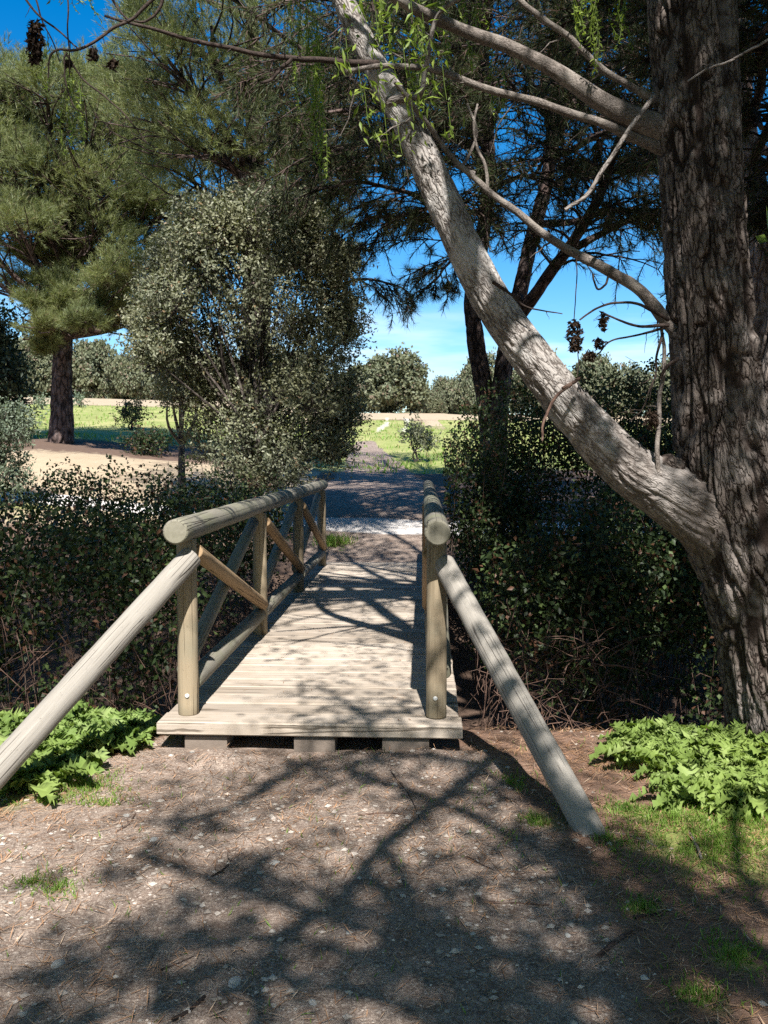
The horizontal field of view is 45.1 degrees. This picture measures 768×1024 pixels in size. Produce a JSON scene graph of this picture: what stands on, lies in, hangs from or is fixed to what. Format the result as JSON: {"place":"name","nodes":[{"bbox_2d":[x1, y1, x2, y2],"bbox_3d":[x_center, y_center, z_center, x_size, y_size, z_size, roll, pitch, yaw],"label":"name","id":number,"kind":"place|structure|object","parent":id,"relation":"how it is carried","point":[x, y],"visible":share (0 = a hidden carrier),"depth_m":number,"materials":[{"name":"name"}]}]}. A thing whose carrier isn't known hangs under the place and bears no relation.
{"place":"outdoors","nodes":[
{"label":"outdoors","id":0,"kind":"place"},
{"bbox_2d":[0,441,649,1023],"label":"path","id":1,"kind":"structure","parent":0,"point":[374,493],"depth_m":3.36,"materials":[{"name":"soil"}]},
{"bbox_2d":[50,959,64,968],"bbox_3d":[-1.020,1.414,2.893,0.031,0.021,0.047,1,4,12],"label":"stone","id":2,"kind":"object","parent":1,"relation":"on","point":[57,963],"visible":1,"depth_m":2.88,"materials":[{"name":"grey stone"}]},
{"bbox_2d":[115,813,135,831],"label":"fallen stick","id":3,"kind":"object","parent":1,"relation":"on","point":[126,824],"visible":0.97,"depth_m":3.98,"materials":[{"name":"wood"}]},
{"bbox_2d":[149,837,157,841],"bbox_3d":[-0.960,1.367,3.853,0.036,0.021,0.042,0,4,0],"label":"stone","id":4,"kind":"object","parent":1,"relation":"on","point":[153,839],"visible":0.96,"depth_m":3.84,"materials":[{"name":"grey stone"}]},
{"bbox_2d":[161,956,193,970],"bbox_3d":[-0.649,1.421,2.914,0.117,0.010,0.008,-3,5,-43],"label":"fallen stick","id":5,"kind":"object","parent":1,"relation":"on","point":[164,968],"visible":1,"depth_m":2.91,"materials":[{"name":"brown wood"}]},
{"bbox_2d":[171,995,205,1021],"bbox_3d":[-0.541,1.468,2.693,0.189,0.088,0.062,-3,5,-39],"label":"fallen stick","id":6,"kind":"object","parent":1,"relation":"on","point":[185,1012],"visible":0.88,"depth_m":2.66,"materials":[{"name":"brown wood"}]},
{"bbox_2d":[211,855,231,876],"bbox_3d":[-0.613,1.363,3.575,0.046,0.048,0.152,1,4,20],"label":"fallen stick","id":7,"kind":"object","parent":1,"relation":"on","point":[223,869],"visible":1,"depth_m":3.56,"materials":[{"name":"brown wood"}]},
{"bbox_2d":[228,976,240,987],"bbox_3d":[-0.454,1.437,2.816,0.046,0.029,0.067,2,4,26],"label":"stone","id":8,"kind":"object","parent":1,"relation":"on","point":[232,980],"visible":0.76,"depth_m":2.81,"materials":[{"name":"grey stone"}]},
{"bbox_2d":[269,860,279,864],"bbox_3d":[-0.430,1.379,3.632,0.043,0.022,0.034,0,4,0],"label":"stone","id":9,"kind":"object","parent":1,"relation":"on","point":[274,862],"visible":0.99,"depth_m":3.62,"materials":[{"name":"grey stone"}]},
{"bbox_2d":[309,999,316,1005],"bbox_3d":[-0.208,1.433,2.695,0.024,0.017,0.037,-3,5,-42],"label":"stone","id":10,"kind":"object","parent":1,"relation":"on","point":[312,1002],"visible":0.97,"depth_m":2.69,"materials":[{"name":"grey stone"}]},
{"bbox_2d":[358,812,415,818],"bbox_3d":[0.017,1.346,4.113,0.260,0.010,0.048,1,4,9],"label":"fallen stick","id":11,"kind":"object","parent":1,"relation":"on","point":[383,813],"visible":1,"depth_m":4.12,"materials":[{"name":"wood"}]},
{"bbox_2d":[390,770,419,818],"bbox_3d":[0.102,1.327,4.373,0.022,0.011,0.613,-1,4,-12],"label":"fallen stick","id":12,"kind":"object","parent":1,"relation":"on","point":[406,791],"visible":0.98,"depth_m":4.41,"materials":[{"name":"brown wood"}]},
{"bbox_2d":[467,856,493,870],"bbox_3d":[0.384,1.381,3.622,0.009,0.010,0.175,-3,4,-36],"label":"fallen stick","id":13,"kind":"object","parent":1,"relation":"on","point":[479,863],"visible":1,"depth_m":3.63,"materials":[{"name":"brown wood"}]},
{"bbox_2d":[489,901,548,905],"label":"fallen stick","id":14,"kind":"object","parent":1,"relation":"on","point":[499,902],"visible":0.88,"depth_m":3.31,"materials":[{"name":"wood"}]},
{"bbox_2d":[596,925,639,957],"bbox_3d":[0.772,1.410,3.045,0.020,0.024,0.254,3,5,44],"label":"fallen stick","id":15,"kind":"object","parent":1,"relation":"on","point":[608,947],"visible":1,"depth_m":3.02,"materials":[{"name":"wood"}]},
{"bbox_2d":[0,492,652,535],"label":"gravel track","id":16,"kind":"structure","parent":0,"point":[377,525],"depth_m":14.46,"materials":[{"name":"grey gravel"}]},
{"bbox_2d":[5,404,671,473],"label":"grass field","id":17,"kind":"structure","parent":0,"point":[383,444],"depth_m":33.96,"materials":[{"name":"grass"},{"name":"green plant"}]},
{"bbox_2d":[30,390,50,409],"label":"bush","id":18,"kind":"object","parent":17,"relation":"on","point":[38,400],"visible":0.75,"depth_m":44.46,"materials":[{"name":"green plant"}]},
{"bbox_2d":[73,390,90,406],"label":"bush","id":19,"kind":"object","parent":17,"relation":"on","point":[80,397],"visible":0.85,"depth_m":47.24,"materials":[{"name":"green plant"}]},
{"bbox_2d":[108,395,149,429],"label":"bush","id":20,"kind":"object","parent":17,"relation":"on","point":[124,412],"visible":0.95,"depth_m":31.54,"materials":[{"name":"green plant"}]},
{"bbox_2d":[394,411,442,461],"bbox_3d":[0.933,-1.980,25.007,1.343,1.484,1.390,0,4,0],"label":"sapling","id":21,"kind":"object","parent":17,"relation":"on","point":[416,431],"visible":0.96,"depth_m":24.88,"materials":[{"name":"green plant"}]},
{"bbox_2d":[0,397,767,1023],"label":"ground","id":22,"kind":"structure","parent":0,"point":[82,453],"depth_m":4.84,"materials":[{"name":"soil"}]},
{"bbox_2d":[0,727,10,735],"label":"leafy weed","id":23,"kind":"object","parent":22,"relation":"on","point":[7,732],"visible":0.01,"depth_m":4.98,"materials":[{"name":"green plant"}]},
{"bbox_2d":[0,714,17,744],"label":"leafy weed","id":24,"kind":"object","parent":22,"relation":"on","point":[5,723],"visible":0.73,"depth_m":5.08,"materials":[{"name":"green plant"}]},
{"bbox_2d":[0,394,49,502],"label":"bush","id":25,"kind":"object","parent":22,"relation":"on","point":[15,430],"visible":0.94,"depth_m":15.35,"materials":[{"name":"green plant"}]},
{"bbox_2d":[0,294,49,437],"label":"oak tree","id":26,"kind":"object","parent":22,"relation":"on","point":[13,371],"visible":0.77,"depth_m":24.38,"materials":[{"name":"green plant"}]},
{"bbox_2d":[0,706,64,736],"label":"leafy weed","id":27,"kind":"object","parent":22,"relation":"on","point":[19,717],"visible":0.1,"depth_m":5.27,"materials":[{"name":"green plant"}]},
{"bbox_2d":[0,757,67,798],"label":"leafy weed","id":28,"kind":"object","parent":22,"relation":"on","point":[3,791],"visible":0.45,"depth_m":4.38,"materials":[{"name":"green plant"}]},
{"bbox_2d":[29,739,57,763],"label":"leafy weed","id":29,"kind":"object","parent":22,"relation":"on","point":[40,750],"visible":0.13,"depth_m":4.71,"materials":[{"name":"green plant"}]},
{"bbox_2d":[7,335,80,397],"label":"holm oak","id":30,"kind":"object","parent":22,"relation":"on","point":[45,383],"visible":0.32,"depth_m":71.39,"materials":[{"name":"green plant"}]},
{"bbox_2d":[2,725,93,751],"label":"leafy weed","id":31,"kind":"object","parent":22,"relation":"on","point":[61,729],"visible":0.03,"depth_m":4.98,"materials":[{"name":"green plant"}]},
{"bbox_2d":[6,746,95,805],"bbox_3d":[-1.638,1.280,4.431,0.474,0.196,0.645,-1,4,-22],"label":"leafy weed","id":32,"kind":"object","parent":22,"relation":"on","point":[32,768],"visible":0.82,"depth_m":4.39,"materials":[{"name":"green plant"}]},
{"bbox_2d":[27,739,110,781],"bbox_3d":[-1.615,1.282,4.655,0.495,0.172,0.383,2,4,32],"label":"leafy weed","id":33,"kind":"object","parent":22,"relation":"on","point":[101,753],"visible":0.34,"depth_m":4.66,"materials":[{"name":"green plant"}]},
{"bbox_2d":[36,728,104,774],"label":"leafy weed","id":34,"kind":"object","parent":22,"relation":"on","point":[83,743],"visible":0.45,"depth_m":4.81,"materials":[{"name":"green plant"}]},
{"bbox_2d":[65,699,98,720],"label":"leafy weed","id":35,"kind":"object","parent":22,"relation":"on","point":[84,714],"visible":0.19,"depth_m":5.57,"materials":[{"name":"green plant"}]},
{"bbox_2d":[55,713,126,750],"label":"leafy weed","id":36,"kind":"object","parent":22,"relation":"on","point":[70,722],"visible":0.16,"depth_m":5.14,"materials":[{"name":"green plant"}]},
{"bbox_2d":[48,719,137,768],"bbox_3d":[-1.590,1.244,4.948,0.610,0.239,0.498,3,5,40],"label":"leafy weed","id":37,"kind":"object","parent":22,"relation":"on","point":[109,745],"visible":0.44,"depth_m":4.91,"materials":[{"name":"green plant"}]},
{"bbox_2d":[72,709,123,723],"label":"leafy weed","id":38,"kind":"object","parent":22,"relation":"on","point":[98,717],"visible":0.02,"depth_m":5.34,"materials":[{"name":"green plant"}]},
{"bbox_2d":[72,337,129,398],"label":"holm oak","id":39,"kind":"object","parent":22,"relation":"on","point":[88,370],"visible":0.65,"depth_m":70.09,"materials":[{"name":"green plant"}]},
{"bbox_2d":[0,29,223,443],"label":"pine tree","id":40,"kind":"object","parent":22,"relation":"on","point":[89,197],"visible":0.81,"depth_m":21.63,"materials":[{"name":"green plant"}]},
{"bbox_2d":[67,718,156,748],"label":"leafy weed","id":41,"kind":"object","parent":22,"relation":"on","point":[133,736],"visible":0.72,"depth_m":5.01,"materials":[{"name":"green plant"}]},
{"bbox_2d":[76,709,147,744],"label":"leafy weed","id":42,"kind":"object","parent":22,"relation":"on","point":[97,722],"visible":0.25,"depth_m":5.17,"materials":[{"name":"green plant"}]},
{"bbox_2d":[95,706,161,733],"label":"leafy weed","id":43,"kind":"object","parent":22,"relation":"on","point":[138,713],"visible":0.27,"depth_m":5.35,"materials":[{"name":"green plant"}]},
{"bbox_2d":[110,708,156,731],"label":"leafy weed","id":44,"kind":"object","parent":22,"relation":"on","point":[148,713],"visible":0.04,"depth_m":5.45,"materials":[{"name":"green plant"}]},
{"bbox_2d":[98,340,175,399],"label":"holm oak","id":45,"kind":"object","parent":22,"relation":"on","point":[118,383],"visible":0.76,"depth_m":67.71,"materials":[{"name":"green plant"}]},
{"bbox_2d":[0,448,292,722],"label":"bramble thicket","id":46,"kind":"object","parent":22,"relation":"on","point":[116,538],"visible":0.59,"depth_m":7.10,"materials":[{"name":"green plant"}]},
{"bbox_2d":[117,420,175,457],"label":"bush","id":47,"kind":"object","parent":22,"relation":"on","point":[145,443],"visible":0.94,"depth_m":22.89,"materials":[{"name":"green plant"}]},
{"bbox_2d":[148,329,209,494],"bbox_3d":[-3.629,-1.871,16.954,1.306,3.384,1.732,0,4,0],"label":"oak tree","id":48,"kind":"object","parent":22,"relation":"on","point":[182,449],"visible":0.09,"depth_m":17.07,"materials":[{"name":"green plant"}]},
{"bbox_2d":[207,344,278,400],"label":"holm oak","id":49,"kind":"object","parent":22,"relation":"on","point":[233,384],"visible":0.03,"depth_m":71.89,"materials":[{"name":"green plant"}]},
{"bbox_2d":[114,172,380,517],"bbox_3d":[-2.131,-2.410,14.014,4.161,5.611,3.381,0,4,0],"label":"oak bush","id":50,"kind":"object","parent":22,"relation":"on","point":[163,297],"visible":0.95,"depth_m":13.44,"materials":[{"name":"green plant"}]},
{"bbox_2d":[81,0,420,481],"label":"pine tree","id":51,"kind":"object","parent":22,"relation":"on","point":[221,147],"visible":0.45,"depth_m":17.75,"materials":[{"name":"green plant"}]},
{"bbox_2d":[272,347,323,401],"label":"holm oak","id":52,"kind":"object","parent":22,"relation":"on","point":[303,376],"visible":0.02,"depth_m":73.92,"materials":[{"name":"green plant"}]},
{"bbox_2d":[0,480,606,836],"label":"footbridge","id":53,"kind":"object","parent":22,"relation":"on","point":[231,685],"visible":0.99,"depth_m":5.35,"materials":[{"name":"brown wood"}]},
{"bbox_2d":[105,396,643,414],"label":"wood","id":54,"kind":"object","parent":22,"relation":"on","point":[400,410],"depth_m":87.86,"materials":[{"name":"green plant"}]},
{"bbox_2d":[320,342,433,412],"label":"holm oak","id":55,"kind":"object","parent":22,"relation":"on","point":[394,376],"visible":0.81,"depth_m":63.70,"materials":[{"name":"green plant"}]},
{"bbox_2d":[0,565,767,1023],"bbox_3d":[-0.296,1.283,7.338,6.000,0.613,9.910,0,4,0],"label":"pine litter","id":56,"kind":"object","parent":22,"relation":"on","point":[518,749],"visible":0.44,"depth_m":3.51,"materials":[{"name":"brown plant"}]},
{"bbox_2d":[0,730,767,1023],"bbox_3d":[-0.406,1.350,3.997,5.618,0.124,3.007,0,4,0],"label":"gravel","id":57,"kind":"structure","parent":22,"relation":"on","point":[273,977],"depth_m":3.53,"materials":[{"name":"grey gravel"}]},
{"bbox_2d":[1,404,767,1022],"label":"grass","id":58,"kind":"structure","parent":22,"relation":"on","point":[711,842],"depth_m":3.79,"materials":[{"name":"green plant"}]},
{"bbox_2d":[24,0,767,735],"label":"willow tree","id":59,"kind":"object","parent":22,"relation":"on","point":[702,494],"visible":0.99,"depth_m":4.71,"materials":[{"name":"brown plant"}]},
{"bbox_2d":[415,383,448,413],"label":"holm oak","id":60,"kind":"object","parent":22,"relation":"on","point":[437,404],"visible":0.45,"depth_m":70.69,"materials":[{"name":"green plant"}]},
{"bbox_2d":[431,375,461,414],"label":"holm oak","id":61,"kind":"object","parent":22,"relation":"on","point":[443,385],"visible":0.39,"depth_m":77.00,"materials":[{"name":"green plant"}]},
{"bbox_2d":[449,346,496,414],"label":"holm oak","id":62,"kind":"object","parent":22,"relation":"on","point":[463,388],"visible":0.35,"depth_m":72.68,"materials":[{"name":"green plant"}]},
{"bbox_2d":[201,0,767,502],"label":"pine tree","id":63,"kind":"object","parent":22,"relation":"on","point":[567,168],"visible":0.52,"depth_m":11.92,"materials":[{"name":"green plant"}]},
{"bbox_2d":[509,347,594,414],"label":"holm oak","id":64,"kind":"object","parent":22,"relation":"on","point":[516,376],"visible":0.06,"depth_m":59.23,"materials":[{"name":"green plant"}]},
{"bbox_2d":[441,353,724,731],"bbox_3d":[3.258,0.244,9.057,5.496,3.911,7.423,0,4,0],"label":"bramble thicket","id":65,"kind":"object","parent":22,"relation":"on","point":[652,562],"visible":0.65,"depth_m":6.87,"materials":[{"name":"green plant"}]},
{"bbox_2d":[569,350,629,416],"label":"holm oak","id":66,"kind":"object","parent":22,"relation":"on","point":[599,364],"visible":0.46,"depth_m":60.50,"materials":[{"name":"green plant"}]},
{"bbox_2d":[603,738,645,767],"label":"leafy weed","id":67,"kind":"object","parent":22,"relation":"on","point":[619,763],"visible":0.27,"depth_m":4.74,"materials":[{"name":"green plant"}]},
{"bbox_2d":[612,724,650,733],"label":"leafy weed","id":68,"kind":"object","parent":22,"relation":"on","point":[628,727],"visible":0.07,"depth_m":5.13,"materials":[{"name":"green plant"}]},
{"bbox_2d":[606,831,663,848],"bbox_3d":[1.050,1.353,3.818,0.319,0.024,0.075,3,5,42],"label":"fallen stick","id":69,"kind":"object","parent":22,"relation":"on","point":[638,838],"visible":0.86,"depth_m":3.81,"materials":[{"name":"brown wood"}]},
{"bbox_2d":[617,360,656,415],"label":"holm oak","id":70,"kind":"object","parent":22,"relation":"on","point":[623,364],"visible":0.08,"depth_m":64.19,"materials":[{"name":"green plant"}]},
{"bbox_2d":[589,733,689,766],"bbox_3d":[1.306,1.241,4.728,0.542,0.189,0.419,-1,4,-14],"label":"leafy weed","id":71,"kind":"object","parent":22,"relation":"on","point":[600,749],"visible":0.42,"depth_m":4.70,"materials":[{"name":"green plant"}]},
{"bbox_2d":[597,718,682,744],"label":"leafy weed","id":72,"kind":"object","parent":22,"relation":"on","point":[617,728],"visible":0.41,"depth_m":5.00,"materials":[{"name":"green plant"}]},
{"bbox_2d":[611,728,680,744],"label":"leafy weed","id":73,"kind":"object","parent":22,"relation":"on","point":[635,731],"visible":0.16,"depth_m":4.89,"materials":[{"name":"green plant"}]},
{"bbox_2d":[525,0,767,351],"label":"pine tree","id":74,"kind":"object","parent":22,"relation":"on","point":[755,162],"visible":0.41,"depth_m":8.22,"materials":[{"name":"green plant"}]},
{"bbox_2d":[633,912,662,918],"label":"fallen stick","id":75,"kind":"object","parent":22,"relation":"on","point":[642,915],"visible":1,"depth_m":3.21,"materials":[{"name":"brown wood"}]},
{"bbox_2d":[641,356,671,417],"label":"holm oak","id":76,"kind":"object","parent":22,"relation":"on","point":[657,380],"visible":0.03,"depth_m":59.41,"materials":[{"name":"green plant"}]},
{"bbox_2d":[621,713,698,741],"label":"leafy weed","id":77,"kind":"object","parent":22,"relation":"on","point":[669,717],"visible":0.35,"depth_m":5.01,"materials":[{"name":"green plant"}]},
{"bbox_2d":[620,744,704,791],"bbox_3d":[1.386,1.242,4.498,0.388,0.192,0.527,-1,4,-17],"label":"leafy weed","id":78,"kind":"object","parent":22,"relation":"on","point":[667,765],"visible":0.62,"depth_m":4.49,"materials":[{"name":"green plant"}]},
{"bbox_2d":[628,761,716,815],"bbox_3d":[1.351,1.270,4.176,0.441,0.200,0.360,-1,4,-10],"label":"leafy weed","id":79,"kind":"object","parent":22,"relation":"on","point":[671,800],"visible":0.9,"depth_m":4.14,"materials":[{"name":"green plant"}]},
{"bbox_2d":[659,736,713,762],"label":"leafy weed","id":80,"kind":"object","parent":22,"relation":"on","point":[706,753],"visible":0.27,"depth_m":4.63,"materials":[{"name":"green plant"}]},
{"bbox_2d":[664,726,718,751],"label":"leafy weed","id":81,"kind":"object","parent":22,"relation":"on","point":[674,732],"visible":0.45,"depth_m":4.81,"materials":[{"name":"green plant"}]},
{"bbox_2d":[677,723,706,737],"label":"leafy weed","id":82,"kind":"object","parent":22,"relation":"on","point":[688,728],"visible":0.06,"depth_m":5.07,"materials":[{"name":"green plant"}]},
{"bbox_2d":[689,832,702,858],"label":"fallen stick","id":83,"kind":"object","parent":22,"relation":"on","point":[697,846],"visible":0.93,"depth_m":3.69,"materials":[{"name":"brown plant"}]},
{"bbox_2d":[681,765,716,780],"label":"leafy weed","id":84,"kind":"object","parent":22,"relation":"on","point":[701,774],"visible":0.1,"depth_m":4.29,"materials":[{"name":"green plant"}]},
{"bbox_2d":[678,781,725,813],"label":"leafy weed","id":85,"kind":"object","parent":22,"relation":"on","point":[700,791],"visible":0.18,"depth_m":4.08,"materials":[{"name":"green plant"}]},
{"bbox_2d":[693,745,735,766],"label":"leafy weed","id":86,"kind":"object","parent":22,"relation":"on","point":[715,759],"visible":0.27,"depth_m":4.53,"materials":[{"name":"green plant"}]},
{"bbox_2d":[685,776,749,823],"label":"leafy weed","id":87,"kind":"object","parent":22,"relation":"on","point":[723,809],"visible":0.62,"depth_m":4.01,"materials":[{"name":"green plant"}]},
{"bbox_2d":[692,719,746,747],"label":"leafy weed","id":88,"kind":"object","parent":22,"relation":"on","point":[713,729],"visible":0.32,"depth_m":4.90,"materials":[{"name":"green plant"}]},
{"bbox_2d":[704,1001,738,1006],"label":"fallen stick","id":89,"kind":"object","parent":22,"relation":"on","point":[706,1005],"visible":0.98,"depth_m":2.68,"materials":[{"name":"wood"}]},
{"bbox_2d":[699,760,753,778],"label":"leafy weed","id":90,"kind":"object","parent":22,"relation":"on","point":[709,766],"visible":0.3,"depth_m":4.35,"materials":[{"name":"green plant"}]},
{"bbox_2d":[697,731,767,766],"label":"leafy weed","id":91,"kind":"object","parent":22,"relation":"on","point":[723,742],"visible":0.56,"depth_m":4.62,"materials":[{"name":"green plant"}]},
{"bbox_2d":[707,770,767,820],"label":"leafy weed","id":92,"kind":"object","parent":22,"relation":"on","point":[757,799],"visible":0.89,"depth_m":4.01,"materials":[{"name":"green plant"}]},
{"bbox_2d":[712,765,766,804],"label":"leafy weed","id":93,"kind":"object","parent":22,"relation":"on","point":[733,771],"visible":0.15,"depth_m":4.15,"materials":[{"name":"green plant"}]},
{"bbox_2d":[712,745,767,771],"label":"leafy weed","id":94,"kind":"object","parent":22,"relation":"on","point":[750,760],"visible":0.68,"depth_m":4.50,"materials":[{"name":"green plant"}]},
{"bbox_2d":[713,765,767,804],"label":"leafy weed","id":95,"kind":"object","parent":22,"relation":"on","point":[761,773],"visible":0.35,"depth_m":4.27,"materials":[{"name":"green plant"}]},
{"bbox_2d":[724,725,767,758],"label":"leafy weed","id":96,"kind":"object","parent":22,"relation":"on","point":[760,740],"visible":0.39,"depth_m":4.78,"materials":[{"name":"green plant"}]},
{"bbox_2d":[756,206,767,242],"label":"willow tree","id":97,"kind":"object","parent":22,"relation":"on","point":[761,238],"visible":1,"depth_m":6.90,"materials":[{"name":"green plant"}]},
{"bbox_2d":[0,0,767,414],"label":"sky","id":98,"kind":"structure","parent":0,"point":[441,342],"materials":[{"name":"blue"}]}
]}

